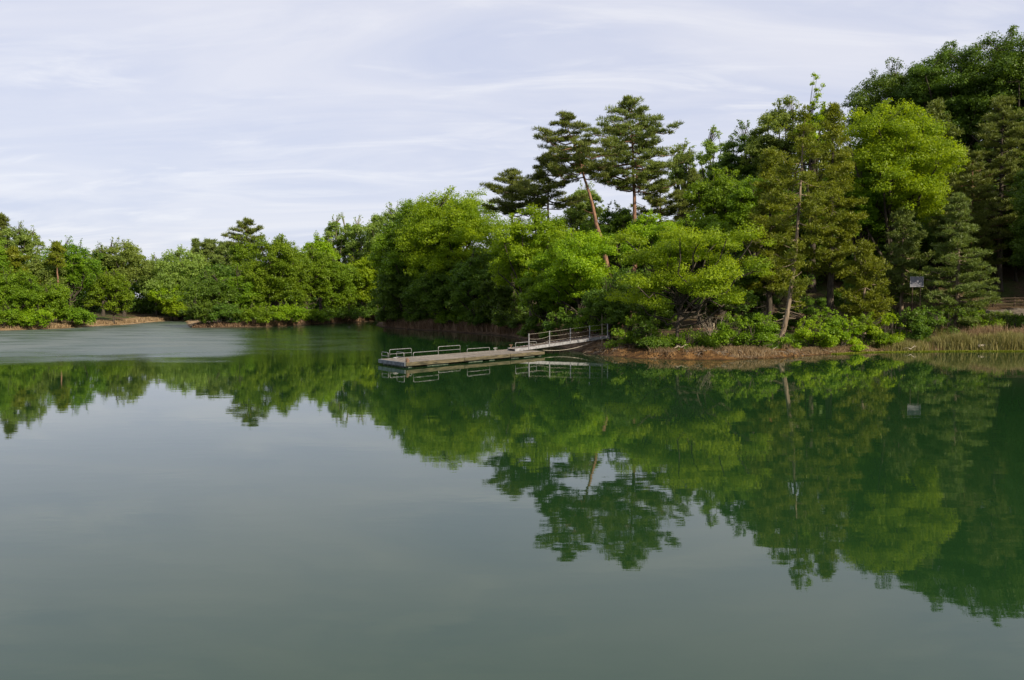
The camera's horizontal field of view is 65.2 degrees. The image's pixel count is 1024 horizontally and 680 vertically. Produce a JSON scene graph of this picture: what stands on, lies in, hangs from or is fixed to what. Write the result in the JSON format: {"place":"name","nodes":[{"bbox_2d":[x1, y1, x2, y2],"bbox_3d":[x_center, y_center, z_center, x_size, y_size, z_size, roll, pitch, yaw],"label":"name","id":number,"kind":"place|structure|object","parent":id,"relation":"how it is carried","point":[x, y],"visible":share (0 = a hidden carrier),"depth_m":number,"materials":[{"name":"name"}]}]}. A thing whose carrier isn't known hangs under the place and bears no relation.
{"place":"outdoors","nodes":[
{"label":"outdoors","id":0,"kind":"place"},
{"bbox_2d":[0,321,1023,679],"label":"lake water","id":1,"kind":"structure","parent":0,"point":[184,501],"depth_m":17.46,"materials":[{"name":"green liquid"}]},
{"bbox_2d":[378,341,544,367],"bbox_3d":[-3.375,0.997,58.733,3.924,1.428,14.512,3,4,43],"label":"floating dock","id":2,"kind":"object","parent":1,"relation":"on","point":[433,360],"visible":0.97,"depth_m":56.96,"materials":[{"name":"grey wood"}]},
{"bbox_2d":[508,324,609,350],"bbox_3d":[3.939,-0.276,65.167,9.421,2.000,1.178,-2,4,-32],"label":"gangway","id":3,"kind":"object","parent":2,"relation":"on","point":[561,342],"visible":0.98,"depth_m":64.90,"materials":[{"name":"metal"}]},
{"bbox_2d":[0,240,1023,359],"bbox_3d":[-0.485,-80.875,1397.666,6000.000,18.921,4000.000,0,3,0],"label":"ground","id":4,"kind":"structure","parent":0,"point":[1013,289],"depth_m":86.99,"materials":[{"name":"brown soil"}]},
{"bbox_2d":[0,265,46,310],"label":"broadleaf tree","id":5,"kind":"object","parent":4,"relation":"on","point":[15,291],"visible":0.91,"depth_m":121.93,"materials":[{"name":"green plant"}]},
{"bbox_2d":[0,220,46,307],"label":"broadleaf tree","id":6,"kind":"object","parent":4,"relation":"on","point":[24,237],"visible":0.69,"depth_m":136.32,"materials":[{"name":"green plant"}]},
{"bbox_2d":[4,302,56,327],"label":"shrub","id":7,"kind":"object","parent":4,"relation":"on","point":[32,316],"visible":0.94,"depth_m":120.37,"materials":[{"name":"green plant"}]},
{"bbox_2d":[20,253,67,308],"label":"broadleaf tree","id":8,"kind":"object","parent":4,"relation":"on","point":[39,269],"visible":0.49,"depth_m":130.31,"materials":[{"name":"green plant"}]},
{"bbox_2d":[31,278,72,323],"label":"broadleaf tree","id":9,"kind":"object","parent":4,"relation":"on","point":[54,300],"visible":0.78,"depth_m":124.88,"materials":[{"name":"green plant"}]},
{"bbox_2d":[45,240,66,321],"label":"cedar tree","id":10,"kind":"object","parent":4,"relation":"on","point":[56,248],"visible":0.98,"depth_m":129.10,"materials":[{"name":"green plant"}]},
{"bbox_2d":[33,235,102,306],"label":"broadleaf tree","id":11,"kind":"object","parent":4,"relation":"on","point":[80,268],"visible":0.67,"depth_m":135.17,"materials":[{"name":"green plant"}]},
{"bbox_2d":[46,300,97,325],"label":"shrub","id":12,"kind":"object","parent":4,"relation":"on","point":[76,315],"visible":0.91,"depth_m":126.91,"materials":[{"name":"green plant"}]},
{"bbox_2d":[0,316,170,328],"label":"dry grass","id":13,"kind":"structure","parent":4,"relation":"on","point":[98,322],"depth_m":134.65,"materials":[{"name":"beige plant"}]},
{"bbox_2d":[82,266,135,323],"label":"broadleaf tree","id":14,"kind":"object","parent":4,"relation":"on","point":[116,290],"visible":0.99,"depth_m":136.87,"materials":[{"name":"green plant"}]},
{"bbox_2d":[87,236,153,316],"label":"broadleaf tree","id":15,"kind":"object","parent":4,"relation":"on","point":[131,254],"visible":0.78,"depth_m":155.76,"materials":[{"name":"green plant"}]},
{"bbox_2d":[140,244,212,319],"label":"broadleaf tree","id":16,"kind":"object","parent":4,"relation":"on","point":[170,266],"visible":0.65,"depth_m":159.35,"materials":[{"name":"green plant"}]},
{"bbox_2d":[177,293,215,322],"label":"shrub","id":17,"kind":"object","parent":4,"relation":"on","point":[200,310],"visible":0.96,"depth_m":123.25,"materials":[{"name":"green plant"}]},
{"bbox_2d":[176,269,242,321],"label":"broadleaf tree","id":18,"kind":"object","parent":4,"relation":"on","point":[207,288],"visible":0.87,"depth_m":126.37,"materials":[{"name":"green plant"}]},
{"bbox_2d":[201,240,234,277],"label":"tree","id":19,"kind":"object","parent":4,"relation":"on","point":[219,255],"visible":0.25,"depth_m":169.66,"materials":[{"name":"green plant"}]},
{"bbox_2d":[206,298,242,323],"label":"shrub","id":20,"kind":"object","parent":4,"relation":"on","point":[223,312],"visible":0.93,"depth_m":123.69,"materials":[{"name":"green plant"}]},
{"bbox_2d":[215,263,266,309],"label":"broadleaf tree","id":21,"kind":"object","parent":4,"relation":"on","point":[245,289],"visible":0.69,"depth_m":128.86,"materials":[{"name":"green plant"}]},
{"bbox_2d":[220,216,265,250],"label":"pine tree","id":22,"kind":"object","parent":4,"relation":"on","point":[245,225],"visible":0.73,"depth_m":143.88,"materials":[{"name":"green plant"}]},
{"bbox_2d":[227,233,261,303],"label":"broadleaf tree","id":23,"kind":"object","parent":4,"relation":"on","point":[240,253],"visible":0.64,"depth_m":140.55,"materials":[{"name":"green plant"}]},
{"bbox_2d":[232,299,274,322],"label":"shrub","id":24,"kind":"object","parent":4,"relation":"on","point":[257,313],"visible":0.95,"depth_m":124.92,"materials":[{"name":"green plant"}]},
{"bbox_2d":[231,232,313,319],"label":"broadleaf tree","id":25,"kind":"object","parent":4,"relation":"on","point":[279,283],"visible":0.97,"depth_m":129.78,"materials":[{"name":"green plant"}]},
{"bbox_2d":[192,316,375,327],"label":"dry grass","id":26,"kind":"structure","parent":4,"relation":"on","point":[255,323],"depth_m":127.77,"materials":[{"name":"green plant"}]},
{"bbox_2d":[266,298,308,322],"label":"shrub","id":27,"kind":"object","parent":4,"relation":"on","point":[285,310],"visible":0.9,"depth_m":127.19,"materials":[{"name":"green plant"}]},
{"bbox_2d":[290,242,338,308],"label":"broadleaf tree","id":28,"kind":"object","parent":4,"relation":"on","point":[314,267],"visible":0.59,"depth_m":138.62,"materials":[{"name":"green plant"}]},
{"bbox_2d":[304,253,361,313],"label":"broadleaf tree","id":29,"kind":"object","parent":4,"relation":"on","point":[343,286],"visible":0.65,"depth_m":141.21,"materials":[{"name":"green plant"}]},
{"bbox_2d":[322,212,353,298],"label":"broadleaf tree","id":30,"kind":"object","parent":4,"relation":"on","point":[340,238],"visible":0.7,"depth_m":156.43,"materials":[{"name":"green plant"}]},
{"bbox_2d":[342,215,374,304],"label":"broadleaf tree","id":31,"kind":"object","parent":4,"relation":"on","point":[354,231],"visible":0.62,"depth_m":153.58,"materials":[{"name":"green plant"}]},
{"bbox_2d":[347,245,379,309],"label":"broadleaf tree","id":32,"kind":"object","parent":4,"relation":"on","point":[368,273],"visible":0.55,"depth_m":148.21,"materials":[{"name":"green plant"}]},
{"bbox_2d":[361,200,403,253],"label":"broadleaf tree","id":33,"kind":"object","parent":4,"relation":"on","point":[378,222],"visible":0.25,"depth_m":148.01,"materials":[{"name":"green plant"}]},
{"bbox_2d":[366,255,431,320],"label":"broadleaf tree","id":34,"kind":"object","parent":4,"relation":"on","point":[392,289],"visible":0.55,"depth_m":115.03,"materials":[{"name":"green plant"}]},
{"bbox_2d":[365,198,450,294],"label":"broadleaf tree","id":35,"kind":"object","parent":4,"relation":"on","point":[391,252],"visible":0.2,"depth_m":115.30,"materials":[{"name":"green plant"}]},
{"bbox_2d":[398,268,472,326],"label":"broadleaf tree","id":36,"kind":"object","parent":4,"relation":"on","point":[436,294],"visible":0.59,"depth_m":106.19,"materials":[{"name":"green plant"}]},
{"bbox_2d":[392,185,509,305],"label":"broadleaf tree","id":37,"kind":"object","parent":4,"relation":"on","point":[461,223],"visible":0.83,"depth_m":108.00,"materials":[{"name":"green plant"}]},
{"bbox_2d":[443,247,498,330],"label":"broadleaf tree","id":38,"kind":"object","parent":4,"relation":"on","point":[464,283],"visible":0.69,"depth_m":99.52,"materials":[{"name":"green plant"}]},
{"bbox_2d":[383,318,600,345],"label":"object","id":39,"kind":"object","parent":4,"relation":"on","point":[431,324],"visible":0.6,"depth_m":100.38,"materials":[{"name":"plant"}]},
{"bbox_2d":[470,266,520,318],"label":"broadleaf tree","id":40,"kind":"object","parent":4,"relation":"on","point":[501,295],"visible":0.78,"depth_m":95.71,"materials":[{"name":"green plant"}]},
{"bbox_2d":[479,167,546,314],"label":"pine tree","id":41,"kind":"object","parent":4,"relation":"on","point":[509,204],"visible":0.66,"depth_m":94.01,"materials":[{"name":"green plant"}]},
{"bbox_2d":[4,146,1023,322],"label":"distant wood","id":42,"kind":"object","parent":4,"relation":"on","point":[141,304],"visible":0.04,"depth_m":108.87,"materials":[{"name":"green plant"}]},
{"bbox_2d":[490,302,542,328],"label":"shrub","id":43,"kind":"object","parent":4,"relation":"on","point":[508,319],"visible":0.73,"depth_m":91.11,"materials":[{"name":"green plant"}]},
{"bbox_2d":[486,203,577,316],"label":"broadleaf tree","id":44,"kind":"object","parent":4,"relation":"on","point":[513,248],"visible":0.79,"depth_m":85.63,"materials":[{"name":"green plant"}]},
{"bbox_2d":[516,303,561,337],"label":"shrub","id":45,"kind":"object","parent":4,"relation":"on","point":[531,322],"visible":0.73,"depth_m":82.19,"materials":[{"name":"green plant"}]},
{"bbox_2d":[513,266,576,323],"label":"broadleaf tree","id":46,"kind":"object","parent":4,"relation":"on","point":[546,304],"visible":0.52,"depth_m":80.90,"materials":[{"name":"green plant"}]},
{"bbox_2d":[506,151,588,320],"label":"pine tree","id":47,"kind":"object","parent":4,"relation":"on","point":[537,194],"visible":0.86,"depth_m":88.41,"materials":[{"name":"green plant"}]},
{"bbox_2d":[538,305,592,339],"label":"shrub","id":48,"kind":"object","parent":4,"relation":"on","point":[563,317],"visible":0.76,"depth_m":74.46,"materials":[{"name":"green plant"}]},
{"bbox_2d":[524,228,620,322],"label":"broadleaf tree","id":49,"kind":"object","parent":4,"relation":"on","point":[582,268],"visible":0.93,"depth_m":75.40,"materials":[{"name":"green plant"}]},
{"bbox_2d":[532,109,628,327],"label":"pine tree","id":50,"kind":"object","parent":4,"relation":"on","point":[583,149],"visible":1,"depth_m":83.53,"materials":[{"name":"green plant"}]},
{"bbox_2d":[556,180,609,232],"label":"broadleaf tree","id":51,"kind":"object","parent":4,"relation":"on","point":[577,215],"visible":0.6,"depth_m":102.05,"materials":[{"name":"green plant"}]},
{"bbox_2d":[577,275,641,340],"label":"broadleaf tree","id":52,"kind":"object","parent":4,"relation":"on","point":[614,313],"visible":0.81,"depth_m":68.23,"materials":[{"name":"green plant"}]},
{"bbox_2d":[590,200,636,277],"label":"broadleaf tree","id":53,"kind":"object","parent":4,"relation":"on","point":[620,219],"visible":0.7,"depth_m":97.55,"materials":[{"name":"green plant"}]},
{"bbox_2d":[603,313,658,348],"bbox_3d":[9.143,-0.649,62.222,3.919,2.855,3.275,-1,3,-8],"label":"shrub","id":54,"kind":"object","parent":4,"relation":"on","point":[629,324],"visible":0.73,"depth_m":62.14,"materials":[{"name":"green plant"}]},
{"bbox_2d":[598,264,669,327],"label":"broadleaf tree","id":55,"kind":"object","parent":4,"relation":"on","point":[619,273],"visible":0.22,"depth_m":71.02,"materials":[{"name":"green plant"}]},
{"bbox_2d":[580,95,695,316],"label":"pine tree","id":56,"kind":"object","parent":4,"relation":"on","point":[642,177],"visible":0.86,"depth_m":88.88,"materials":[{"name":"green plant"}]},
{"bbox_2d":[616,208,682,279],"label":"broadleaf tree","id":57,"kind":"object","parent":4,"relation":"on","point":[642,224],"visible":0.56,"depth_m":77.41,"materials":[{"name":"green plant"}]},
{"bbox_2d":[622,289,676,333],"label":"broadleaf tree","id":58,"kind":"object","parent":4,"relation":"on","point":[660,313],"visible":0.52,"depth_m":66.48,"materials":[{"name":"green plant"}]},
{"bbox_2d":[626,316,673,349],"bbox_3d":[10.346,-0.487,61.406,2.916,2.810,3.773,-2,3,-24],"label":"shrub","id":59,"kind":"object","parent":4,"relation":"on","point":[648,341],"visible":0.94,"depth_m":60.49,"materials":[{"name":"green plant"}]},
{"bbox_2d":[629,177,690,273],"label":"pine tree","id":60,"kind":"object","parent":4,"relation":"on","point":[654,200],"visible":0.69,"depth_m":94.12,"materials":[{"name":"green plant"}]},
{"bbox_2d":[666,137,695,221],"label":"broadleaf tree","id":61,"kind":"object","parent":4,"relation":"on","point":[681,172],"visible":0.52,"depth_m":110.32,"materials":[{"name":"green plant"}]},
{"bbox_2d":[603,219,776,347],"bbox_3d":[13.682,-4.154,61.316,12.514,9.632,10.910,0,3,0],"label":"broadleaf tree","id":62,"kind":"object","parent":4,"relation":"on","point":[714,278],"visible":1,"depth_m":60.71,"materials":[{"name":"green plant"}]},
{"bbox_2d":[673,167,711,309],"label":"pine tree","id":63,"kind":"object","parent":4,"relation":"on","point":[694,176],"visible":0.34,"depth_m":96.55,"materials":[{"name":"green plant"}]},
{"bbox_2d":[665,205,735,324],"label":"broadleaf tree","id":64,"kind":"object","parent":4,"relation":"on","point":[710,222],"visible":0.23,"depth_m":79.06,"materials":[{"name":"green plant"}]},
{"bbox_2d":[692,125,729,204],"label":"broadleaf tree","id":65,"kind":"object","parent":4,"relation":"on","point":[711,149],"visible":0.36,"depth_m":106.05,"materials":[{"name":"green plant"}]},
{"bbox_2d":[681,167,762,314],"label":"broadleaf tree","id":66,"kind":"object","parent":4,"relation":"on","point":[712,199],"visible":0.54,"depth_m":85.97,"materials":[{"name":"green plant"}]},
{"bbox_2d":[591,346,862,358],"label":"soil clods","id":67,"kind":"object","parent":4,"relation":"on","point":[689,352],"visible":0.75,"depth_m":58.87,"materials":[{"name":"brown soil"}]},
{"bbox_2d":[708,311,767,345],"bbox_3d":[16.816,-0.694,60.051,4.351,3.046,3.490,0,3,0],"label":"shrub","id":68,"kind":"object","parent":4,"relation":"on","point":[726,333],"visible":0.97,"depth_m":59.52,"materials":[{"name":"green plant"}]},
{"bbox_2d":[709,249,766,328],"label":"broadleaf tree","id":69,"kind":"object","parent":4,"relation":"on","point":[747,279],"visible":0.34,"depth_m":74.31,"materials":[{"name":"green plant"}]},
{"bbox_2d":[708,119,768,180],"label":"broadleaf tree","id":70,"kind":"object","parent":4,"relation":"on","point":[730,161],"visible":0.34,"depth_m":99.72,"materials":[{"name":"green plant"}]},
{"bbox_2d":[722,289,779,332],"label":"shrub","id":71,"kind":"object","parent":4,"relation":"on","point":[742,308],"visible":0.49,"depth_m":67.56,"materials":[{"name":"green plant"}]},
{"bbox_2d":[723,174,791,257],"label":"broadleaf tree","id":72,"kind":"object","parent":4,"relation":"on","point":[744,193],"visible":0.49,"depth_m":81.17,"materials":[{"name":"green plant"}]},
{"bbox_2d":[734,311,793,347],"bbox_3d":[18.718,-0.600,60.544,4.324,3.178,3.909,0,3,0],"label":"shrub","id":73,"kind":"object","parent":4,"relation":"on","point":[768,326],"visible":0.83,"depth_m":59.65,"materials":[{"name":"green plant"}]},
{"bbox_2d":[736,147,809,323],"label":"cedar tree","id":74,"kind":"object","parent":4,"relation":"on","point":[760,218],"visible":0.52,"depth_m":72.93,"materials":[{"name":"green plant"}]},
{"bbox_2d":[740,94,816,279],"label":"broadleaf tree","id":75,"kind":"object","parent":4,"relation":"on","point":[778,121],"visible":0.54,"depth_m":93.78,"materials":[{"name":"green plant"}]},
{"bbox_2d":[758,287,826,329],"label":"shrub","id":76,"kind":"object","parent":4,"relation":"on","point":[810,310],"visible":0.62,"depth_m":75.56,"materials":[{"name":"green plant"}]},
{"bbox_2d":[759,104,838,342],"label":"cedar tree","id":77,"kind":"object","parent":4,"relation":"on","point":[812,207],"visible":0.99,"depth_m":65.20,"materials":[{"name":"green plant"}]},
{"bbox_2d":[787,73,831,292],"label":"broadleaf tree","id":78,"kind":"object","parent":4,"relation":"on","point":[816,117],"visible":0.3,"depth_m":90.56,"materials":[{"name":"green plant"}]},
{"bbox_2d":[788,316,839,348],"bbox_3d":[23.358,-0.461,62.319,3.190,2.837,3.242,-1,3,-17],"label":"shrub","id":79,"kind":"object","parent":4,"relation":"on","point":[819,335],"visible":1,"depth_m":62.21,"materials":[{"name":"green plant"}]},
{"bbox_2d":[633,328,1013,349],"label":"undergrowth","id":80,"kind":"object","parent":4,"relation":"on","point":[767,344],"visible":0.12,"depth_m":64.52,"materials":[{"name":"green plant"}]},
{"bbox_2d":[805,306,847,344],"bbox_3d":[25.256,-0.903,64.061,2.708,3.620,3.929,2,4,33],"label":"shrub","id":81,"kind":"object","parent":4,"relation":"on","point":[832,323],"visible":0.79,"depth_m":63.41,"materials":[{"name":"green plant"}]},
{"bbox_2d":[794,101,869,316],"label":"cedar tree","id":82,"kind":"object","parent":4,"relation":"on","point":[830,257],"visible":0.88,"depth_m":70.81,"materials":[{"name":"green plant"}]},
{"bbox_2d":[718,341,956,357],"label":"dry grass","id":83,"kind":"structure","parent":4,"relation":"on","point":[811,349],"depth_m":61.52,"materials":[{"name":"brown plant"}]},
{"bbox_2d":[829,314,868,351],"bbox_3d":[26.498,-0.573,64.162,3.568,3.081,2.814,0,3,0],"label":"shrub","id":84,"kind":"object","parent":4,"relation":"on","point":[844,334],"visible":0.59,"depth_m":63.80,"materials":[{"name":"green plant"}]},
{"bbox_2d":[834,164,889,316],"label":"broadleaf tree","id":85,"kind":"object","parent":4,"relation":"on","point":[872,222],"visible":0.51,"depth_m":78.08,"materials":[{"name":"green plant"}]},
{"bbox_2d":[838,311,889,347],"bbox_3d":[28.727,-0.744,65.238,4.720,3.255,2.699,0,3,0],"label":"shrub","id":86,"kind":"object","parent":4,"relation":"on","point":[862,322],"visible":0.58,"depth_m":64.83,"materials":[{"name":"green plant"}]},
{"bbox_2d":[835,237,896,338],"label":"cedar tree","id":87,"kind":"object","parent":4,"relation":"on","point":[874,268],"visible":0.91,"depth_m":68.21,"materials":[{"name":"green plant"}]},
{"bbox_2d":[841,57,926,152],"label":"broadleaf tree","id":88,"kind":"object","parent":4,"relation":"on","point":[884,85],"visible":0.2,"depth_m":104.68,"materials":[{"name":"green plant"}]},
{"bbox_2d":[862,312,906,345],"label":"shrub","id":89,"kind":"object","parent":4,"relation":"on","point":[873,329],"visible":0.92,"depth_m":65.18,"materials":[{"name":"green plant"}]},
{"bbox_2d":[825,98,970,325],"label":"broadleaf tree","id":90,"kind":"object","parent":4,"relation":"on","point":[907,177],"visible":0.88,"depth_m":75.81,"materials":[{"name":"green plant"}]},
{"bbox_2d":[874,206,939,329],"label":"cedar tree","id":91,"kind":"object","parent":4,"relation":"on","point":[896,257],"visible":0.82,"depth_m":74.16,"materials":[{"name":"green plant"}]},
{"bbox_2d":[893,306,939,340],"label":"shrub","id":92,"kind":"object","parent":4,"relation":"on","point":[918,325],"visible":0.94,"depth_m":65.96,"materials":[{"name":"green plant"}]},
{"bbox_2d":[909,97,968,292],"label":"pine tree","id":93,"kind":"object","parent":4,"relation":"on","point":[935,107],"visible":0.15,"depth_m":86.20,"materials":[{"name":"green plant"}]},
{"bbox_2d":[888,39,1003,167],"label":"broadleaf tree","id":94,"kind":"object","parent":4,"relation":"on","point":[937,77],"visible":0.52,"depth_m":98.17,"materials":[{"name":"green plant"}]},
{"bbox_2d":[900,208,991,301],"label":"broadleaf tree","id":95,"kind":"object","parent":4,"relation":"on","point":[928,240],"visible":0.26,"depth_m":84.42,"materials":[{"name":"green plant"}]},
{"bbox_2d":[870,328,1023,350],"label":"reeds","id":96,"kind":"object","parent":4,"relation":"on","point":[1006,340],"visible":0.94,"depth_m":64.52,"materials":[{"name":"green plant"}]},
{"bbox_2d":[931,305,980,334],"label":"shrub","id":97,"kind":"object","parent":4,"relation":"on","point":[959,315],"visible":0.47,"depth_m":67.45,"materials":[{"name":"green plant"}]},
{"bbox_2d":[904,190,1012,327],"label":"fir tree","id":98,"kind":"object","parent":4,"relation":"on","point":[961,238],"visible":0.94,"depth_m":69.12,"materials":[{"name":"green plant"}]},
{"bbox_2d":[928,149,1012,301],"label":"pine tree","id":99,"kind":"object","parent":4,"relation":"on","point":[978,214],"visible":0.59,"depth_m":80.42,"materials":[{"name":"green plant"}]},
{"bbox_2d":[929,322,1023,338],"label":"dry reeds","id":100,"kind":"object","parent":4,"relation":"on","point":[978,330],"visible":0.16,"depth_m":66.77,"materials":[{"name":"beige plant"}]},
{"bbox_2d":[946,25,1023,213],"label":"broadleaf tree","id":101,"kind":"object","parent":4,"relation":"on","point":[1005,60],"visible":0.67,"depth_m":94.75,"materials":[{"name":"green plant"}]},
{"bbox_2d":[962,95,1023,291],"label":"pine tree","id":102,"kind":"object","parent":4,"relation":"on","point":[1011,136],"visible":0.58,"depth_m":86.17,"materials":[{"name":"green plant"}]},
{"bbox_2d":[1001,165,1023,265],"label":"broadleaf tree","id":103,"kind":"object","parent":4,"relation":"on","point":[1018,245],"visible":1,"depth_m":74.39,"materials":[{"name":"green plant"}]},
{"bbox_2d":[0,0,1023,297],"label":"sky","id":104,"kind":"structure","parent":0,"point":[158,125],"materials":[{"name":"white"}]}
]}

